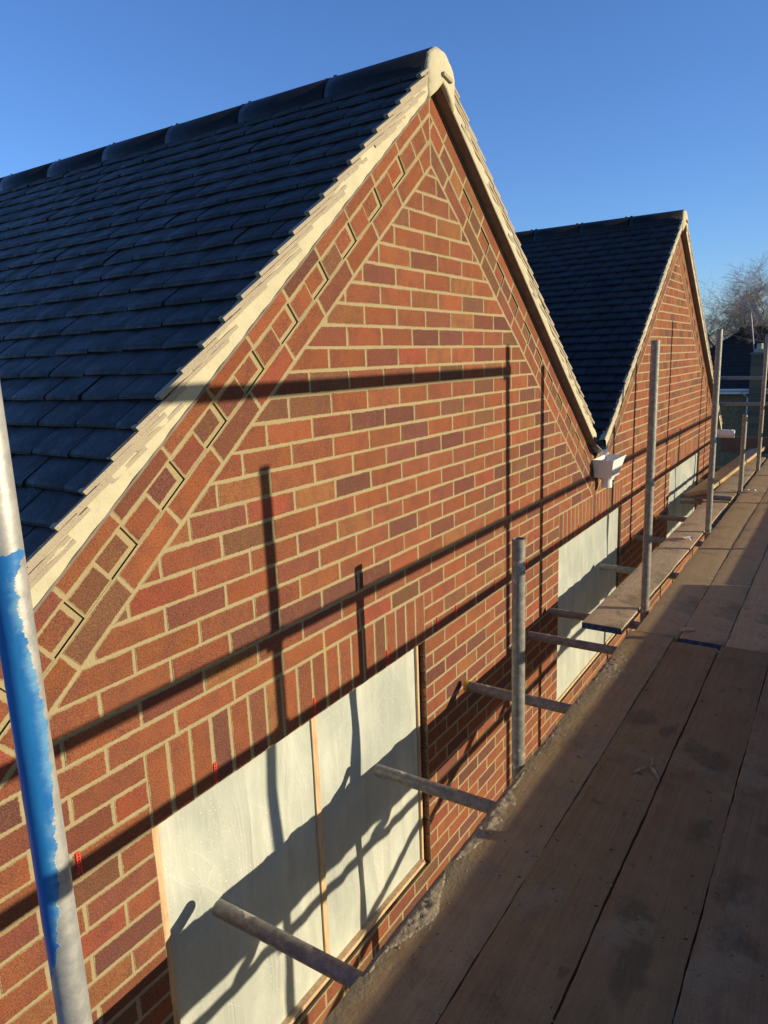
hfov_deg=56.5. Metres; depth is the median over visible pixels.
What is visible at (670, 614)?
scaffold board
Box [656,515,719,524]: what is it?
transom tube
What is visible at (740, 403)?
end rail
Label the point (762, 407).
scaffold pole
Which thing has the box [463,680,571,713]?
transom tube
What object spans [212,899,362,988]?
transom tube
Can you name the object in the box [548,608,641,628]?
transom tube
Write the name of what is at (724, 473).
scaffold board
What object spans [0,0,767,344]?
sky
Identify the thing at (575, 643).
transom tube
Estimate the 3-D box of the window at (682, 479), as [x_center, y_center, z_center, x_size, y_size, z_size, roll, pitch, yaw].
[3.412,-0.040,8.208,0.026,1.095,1.728,6,14,33]
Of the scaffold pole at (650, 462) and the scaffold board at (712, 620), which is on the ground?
the scaffold pole at (650, 462)
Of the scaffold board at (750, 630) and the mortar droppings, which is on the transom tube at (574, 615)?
the scaffold board at (750, 630)
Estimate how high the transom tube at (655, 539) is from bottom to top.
0.053 m
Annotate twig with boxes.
[630,756,658,779]
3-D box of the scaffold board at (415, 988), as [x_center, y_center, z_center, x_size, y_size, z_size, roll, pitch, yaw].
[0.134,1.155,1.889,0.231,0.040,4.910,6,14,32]
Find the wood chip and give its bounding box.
[680,627,694,630]
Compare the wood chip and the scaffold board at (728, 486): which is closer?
the wood chip
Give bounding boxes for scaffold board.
[322,630,672,1023]
[437,641,717,1023]
[553,646,767,1023]
[582,501,727,634]
[635,503,758,641]
[673,670,767,1023]
[679,504,767,650]
[685,446,765,496]
[705,454,767,505]
[725,548,767,652]
[734,459,767,503]
[760,490,767,503]
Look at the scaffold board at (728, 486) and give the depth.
8.29 m
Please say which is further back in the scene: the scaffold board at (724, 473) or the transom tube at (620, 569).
the scaffold board at (724, 473)
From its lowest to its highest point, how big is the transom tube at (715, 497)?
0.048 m
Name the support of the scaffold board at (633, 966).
on the transom tube at (530, 700)
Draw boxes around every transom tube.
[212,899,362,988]
[374,764,495,813]
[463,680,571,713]
[527,631,765,679]
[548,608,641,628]
[599,564,678,578]
[632,534,703,546]
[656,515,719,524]
[680,493,731,500]
[680,499,732,506]
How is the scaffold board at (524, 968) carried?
on the transom tube at (530, 700)
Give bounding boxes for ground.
[711,499,735,652]
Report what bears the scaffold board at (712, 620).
on the transom tube at (672, 518)
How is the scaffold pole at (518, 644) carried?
on the ground
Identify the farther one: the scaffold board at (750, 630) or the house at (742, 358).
the house at (742, 358)
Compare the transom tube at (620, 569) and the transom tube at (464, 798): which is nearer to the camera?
the transom tube at (464, 798)
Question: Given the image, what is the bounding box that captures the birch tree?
[698,250,767,348]
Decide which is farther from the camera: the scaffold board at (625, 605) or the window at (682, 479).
the window at (682, 479)
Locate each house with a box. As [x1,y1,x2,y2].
[0,46,734,1023]
[710,299,767,498]
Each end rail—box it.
[719,402,767,405]
[720,376,767,379]
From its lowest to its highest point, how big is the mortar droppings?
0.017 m
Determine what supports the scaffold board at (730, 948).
on the transom tube at (530, 700)
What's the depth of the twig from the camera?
2.62 m
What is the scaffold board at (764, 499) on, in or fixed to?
on the transom tube
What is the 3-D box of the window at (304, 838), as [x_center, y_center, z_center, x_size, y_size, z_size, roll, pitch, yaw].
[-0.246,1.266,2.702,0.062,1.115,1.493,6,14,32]
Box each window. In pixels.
[152,646,424,1023]
[556,508,617,700]
[667,454,696,537]
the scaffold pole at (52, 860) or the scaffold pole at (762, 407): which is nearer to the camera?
the scaffold pole at (52, 860)
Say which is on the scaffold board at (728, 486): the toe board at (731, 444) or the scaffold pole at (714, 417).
the toe board at (731, 444)
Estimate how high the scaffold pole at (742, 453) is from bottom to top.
5.062 m
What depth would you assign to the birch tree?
29.63 m
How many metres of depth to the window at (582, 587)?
5.24 m
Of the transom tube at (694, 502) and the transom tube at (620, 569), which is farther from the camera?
the transom tube at (694, 502)
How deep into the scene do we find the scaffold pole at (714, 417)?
5.85 m
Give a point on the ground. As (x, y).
(721, 516)
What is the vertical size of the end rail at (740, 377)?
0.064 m
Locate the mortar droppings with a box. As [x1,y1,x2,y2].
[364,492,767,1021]
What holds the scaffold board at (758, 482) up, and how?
on the transom tube at (694, 502)
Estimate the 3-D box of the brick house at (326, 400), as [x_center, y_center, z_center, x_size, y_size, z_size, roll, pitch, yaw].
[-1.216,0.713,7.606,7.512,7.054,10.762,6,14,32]
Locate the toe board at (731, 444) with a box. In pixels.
[720,437,767,453]
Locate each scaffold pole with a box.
[0,384,92,1023]
[512,537,525,780]
[640,340,659,621]
[704,329,722,540]
[737,415,747,497]
[755,334,767,473]

